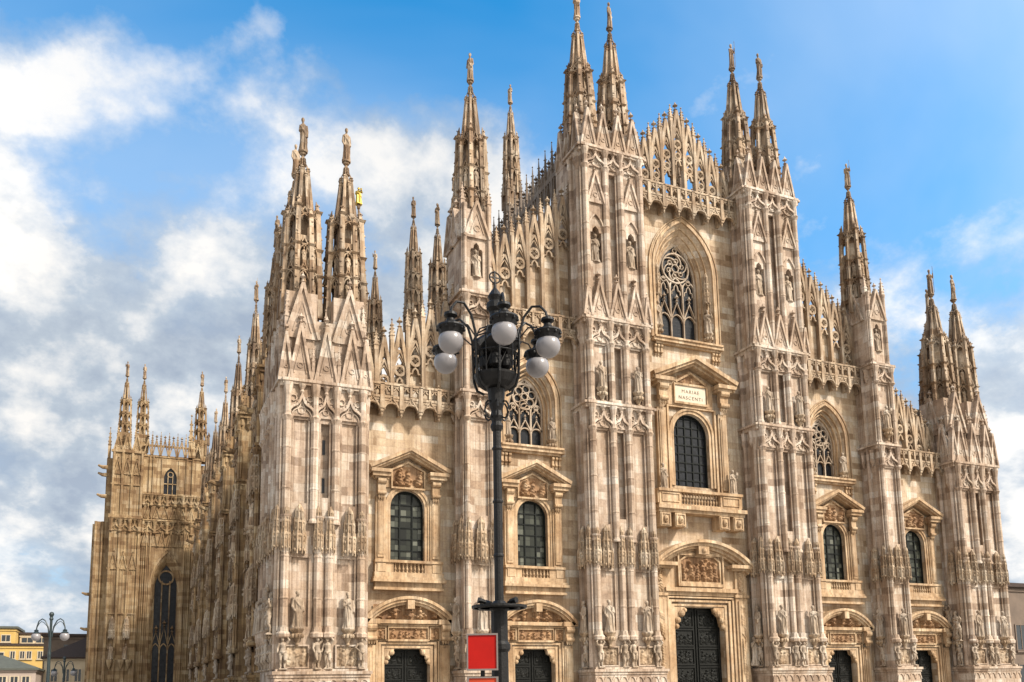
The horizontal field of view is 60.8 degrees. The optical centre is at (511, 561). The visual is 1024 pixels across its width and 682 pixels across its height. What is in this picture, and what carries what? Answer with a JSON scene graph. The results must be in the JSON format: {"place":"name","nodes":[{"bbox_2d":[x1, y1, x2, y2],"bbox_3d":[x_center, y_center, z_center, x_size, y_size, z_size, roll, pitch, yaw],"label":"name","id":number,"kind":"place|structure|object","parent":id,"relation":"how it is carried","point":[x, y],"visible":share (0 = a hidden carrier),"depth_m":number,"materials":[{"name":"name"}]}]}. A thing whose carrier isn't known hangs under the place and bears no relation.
{"place":"outdoors","nodes":[
{"label":"outdoors","id":0,"kind":"place"},
{"bbox_2d":[0,626,24,642],"bbox_3d":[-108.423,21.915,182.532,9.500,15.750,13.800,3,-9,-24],"label":"apartment building","id":1,"kind":"structure","parent":0,"point":[9,634],"depth_m":178.80,"materials":[{"name":"yellow paint"}]},
{"bbox_2d":[0,634,10,642],"bbox_3d":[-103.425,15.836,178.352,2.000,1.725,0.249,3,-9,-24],"label":"window","id":2,"kind":"structure","parent":1,"relation":"in","point":[5,638],"depth_m":178.40,"materials":[{"name":"glass"}]},
{"bbox_2d":[0,643,43,668],"bbox_3d":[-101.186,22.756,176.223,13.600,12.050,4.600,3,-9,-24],"label":"apartment building","id":3,"kind":"structure","parent":0,"point":[30,653],"depth_m":175.92,"materials":[{"name":"paint"}]},
{"bbox_2d":[9,651,15,659],"bbox_3d":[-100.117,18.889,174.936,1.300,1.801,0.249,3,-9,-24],"label":"window","id":4,"kind":"structure","parent":3,"relation":"in","point":[12,654],"depth_m":175.04,"materials":[{"name":"grey glass"}]},
{"bbox_2d":[18,651,24,659],"bbox_3d":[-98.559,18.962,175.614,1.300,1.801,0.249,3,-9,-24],"label":"window","id":5,"kind":"structure","parent":3,"relation":"in","point":[21,653],"depth_m":175.68,"materials":[{"name":"grey glass"}]},
{"bbox_2d":[25,651,31,659],"bbox_3d":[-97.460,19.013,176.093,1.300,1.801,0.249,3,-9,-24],"label":"window","id":6,"kind":"structure","parent":3,"relation":"in","point":[28,653],"depth_m":176.15,"materials":[{"name":"grey glass"}]},
{"bbox_2d":[36,651,42,659],"bbox_3d":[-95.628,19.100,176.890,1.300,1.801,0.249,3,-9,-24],"label":"window","id":7,"kind":"structure","parent":3,"relation":"in","point":[39,653],"depth_m":176.91,"materials":[{"name":"grey glass"}]},
{"bbox_2d":[0,655,44,681],"bbox_3d":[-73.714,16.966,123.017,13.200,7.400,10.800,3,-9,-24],"label":"row house","id":8,"kind":"structure","parent":0,"point":[12,670],"depth_m":120.56,"materials":[{"name":"grey"}]},
{"bbox_2d":[0,676,7,681],"bbox_3d":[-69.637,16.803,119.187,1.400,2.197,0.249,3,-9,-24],"label":"window","id":9,"kind":"structure","parent":8,"relation":"in","point":[2,678],"depth_m":119.42,"materials":[{"name":"glass"}]},
{"bbox_2d":[9,676,18,681],"bbox_3d":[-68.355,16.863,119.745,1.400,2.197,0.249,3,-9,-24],"label":"window","id":10,"kind":"structure","parent":8,"relation":"in","point":[11,678],"depth_m":119.92,"materials":[{"name":"glass"}]},
{"bbox_2d":[21,676,30,681],"bbox_3d":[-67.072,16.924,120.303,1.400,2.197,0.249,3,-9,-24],"label":"window","id":11,"kind":"structure","parent":8,"relation":"in","point":[23,678],"depth_m":120.48,"materials":[{"name":"glass"}]},
{"bbox_2d":[18,632,60,643],"bbox_3d":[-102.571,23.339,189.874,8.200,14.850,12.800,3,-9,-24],"label":"apartment building","id":12,"kind":"structure","parent":0,"point":[25,637],"depth_m":184.40,"materials":[{"name":"paint"}]},
{"bbox_2d":[21,637,32,642],"bbox_3d":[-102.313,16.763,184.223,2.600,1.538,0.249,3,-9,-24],"label":"window","id":13,"kind":"structure","parent":12,"relation":"in","point":[23,639],"depth_m":184.29,"materials":[{"name":"glass"}]},
{"bbox_2d":[35,637,43,643],"bbox_3d":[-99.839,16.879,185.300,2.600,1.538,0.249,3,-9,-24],"label":"window","id":14,"kind":"structure","parent":12,"relation":"in","point":[41,640],"depth_m":185.33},
{"bbox_2d":[41,634,86,681],"bbox_3d":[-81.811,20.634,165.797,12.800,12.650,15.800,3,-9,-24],"label":"office building","id":15,"kind":"structure","parent":0,"point":[57,642],"depth_m":158.11,"materials":[{"name":"brown stone"}]},
{"bbox_2d":[0,0,1023,633],"label":"sky","id":16,"kind":"structure","parent":0,"point":[146,146],"materials":[{"name":"blue"}]},
{"bbox_2d":[1007,583,1023,681],"bbox_3d":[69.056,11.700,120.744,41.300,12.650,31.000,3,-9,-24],"label":"building","id":17,"kind":"structure","parent":0,"point":[1016,596],"depth_m":99.93,"materials":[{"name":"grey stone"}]},
{"bbox_2d":[1014,624,1023,651],"bbox_3d":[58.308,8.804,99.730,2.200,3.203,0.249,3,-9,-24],"label":"window","id":18,"kind":"structure","parent":17,"relation":"in","point":[1019,628],"depth_m":99.68,"materials":[{"name":"grey glass"}]},
{"bbox_2d":[1018,664,1023,681],"bbox_3d":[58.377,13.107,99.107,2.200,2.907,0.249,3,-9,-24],"label":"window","id":19,"kind":"structure","parent":17,"relation":"in","point":[1022,669],"depth_m":99.05,"materials":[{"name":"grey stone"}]},
{"label":"ground","id":20,"kind":"structure","parent":0,"visible":0},
{"bbox_2d":[31,612,69,681],"bbox_3d":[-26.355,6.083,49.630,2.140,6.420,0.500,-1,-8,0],"label":"street lamp","id":21,"kind":"object","parent":20,"relation":"on","point":[64,635],"visible":1,"depth_m":49.79,"materials":[{"name":"grey metal"}]},
{"bbox_2d":[40,637,86,681],"bbox_3d":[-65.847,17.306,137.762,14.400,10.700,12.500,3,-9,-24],"label":"corner house","id":22,"kind":"structure","parent":20,"relation":"on","point":[75,653],"depth_m":131.44,"materials":[{"name":"paint"}]},
{"bbox_2d":[50,669,58,681],"bbox_3d":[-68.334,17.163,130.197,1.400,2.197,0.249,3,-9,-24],"label":"window","id":23,"kind":"structure","parent":22,"relation":"in","point":[52,678],"depth_m":130.27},
{"bbox_2d":[61,669,70,681],"bbox_3d":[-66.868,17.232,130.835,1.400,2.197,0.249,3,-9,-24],"label":"window","id":24,"kind":"structure","parent":22,"relation":"in","point":[67,674],"depth_m":130.98,"materials":[{"name":"grey glass"}]},
{"bbox_2d":[73,669,82,681],"bbox_3d":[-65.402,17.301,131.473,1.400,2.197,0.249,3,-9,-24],"label":"window","id":25,"kind":"structure","parent":22,"relation":"in","point":[78,677],"depth_m":131.58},
{"bbox_2d":[51,657,76,681],"bbox_3d":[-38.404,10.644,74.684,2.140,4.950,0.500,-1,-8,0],"label":"street lamp","id":26,"kind":"object","parent":20,"relation":"on","point":[54,672],"visible":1,"depth_m":74.81,"materials":[{"name":"grey metal"}]},
{"bbox_2d":[466,633,497,681],"bbox_3d":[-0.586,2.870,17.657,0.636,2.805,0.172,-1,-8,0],"label":"sign board","id":27,"kind":"object","parent":20,"relation":"on","point":[482,652],"visible":1,"depth_m":17.73,"materials":[{"name":"red metal"}]},
{"bbox_2d":[432,271,561,681],"bbox_3d":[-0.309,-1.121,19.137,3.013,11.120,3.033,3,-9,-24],"label":"street lamp","id":28,"kind":"object","parent":20,"relation":"on","point":[495,346],"visible":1,"depth_m":19.15,"materials":[{"name":"black metal"}]},
{"bbox_2d":[80,0,1022,681],"bbox_3d":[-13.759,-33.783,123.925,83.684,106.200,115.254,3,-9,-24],"label":"cathedral","id":29,"kind":"structure","parent":20,"relation":"on","point":[726,456],"depth_m":71.07,"materials":[{"name":"stone"}]},
{"bbox_2d":[143,549,184,681],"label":"gothic window","id":30,"kind":"structure","parent":29,"relation":"in","point":[164,607],"depth_m":128.91,"materials":[{"name":"glass"}]},
{"bbox_2d":[162,467,177,494],"bbox_3d":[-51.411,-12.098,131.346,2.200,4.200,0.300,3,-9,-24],"label":"gothic window","id":31,"kind":"structure","parent":29,"relation":"in","point":[169,482],"depth_m":131.35,"materials":[{"name":"stone"}]},
{"bbox_2d":[369,447,451,591],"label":"window","id":32,"kind":"structure","parent":29,"relation":"in","point":[398,563],"depth_m":61.46,"materials":[{"name":"stone"}]},
{"bbox_2d":[501,357,564,469],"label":"gothic window","id":33,"kind":"structure","parent":29,"relation":"in","point":[523,429],"depth_m":67.47,"materials":[{"name":"stone"}]},
{"bbox_2d":[502,459,572,595],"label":"window","id":34,"kind":"structure","parent":29,"relation":"in","point":[525,571],"depth_m":65.36,"materials":[{"name":"stone"}]},
{"bbox_2d":[648,216,723,364],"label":"gothic window","id":35,"kind":"structure","parent":29,"relation":"in","point":[673,284],"depth_m":75.25,"materials":[{"name":"stone"}]},
{"bbox_2d":[650,355,747,532],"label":"window","id":36,"kind":"structure","parent":29,"relation":"in","point":[681,454],"depth_m":72.26,"materials":[{"name":"stone"}]},
{"bbox_2d":[810,399,855,497],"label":"gothic window","id":37,"kind":"structure","parent":29,"relation":"in","point":[824,463],"depth_m":79.28,"materials":[{"name":"stone"}]},
{"bbox_2d":[816,489,866,604],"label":"window","id":38,"kind":"structure","parent":29,"relation":"in","point":[834,589],"depth_m":77.24,"materials":[{"name":"stone"}]},
{"bbox_2d":[903,497,945,606],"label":"window","id":39,"kind":"structure","parent":29,"relation":"in","point":[929,594],"depth_m":81.26,"materials":[{"name":"stone"}]}
]}

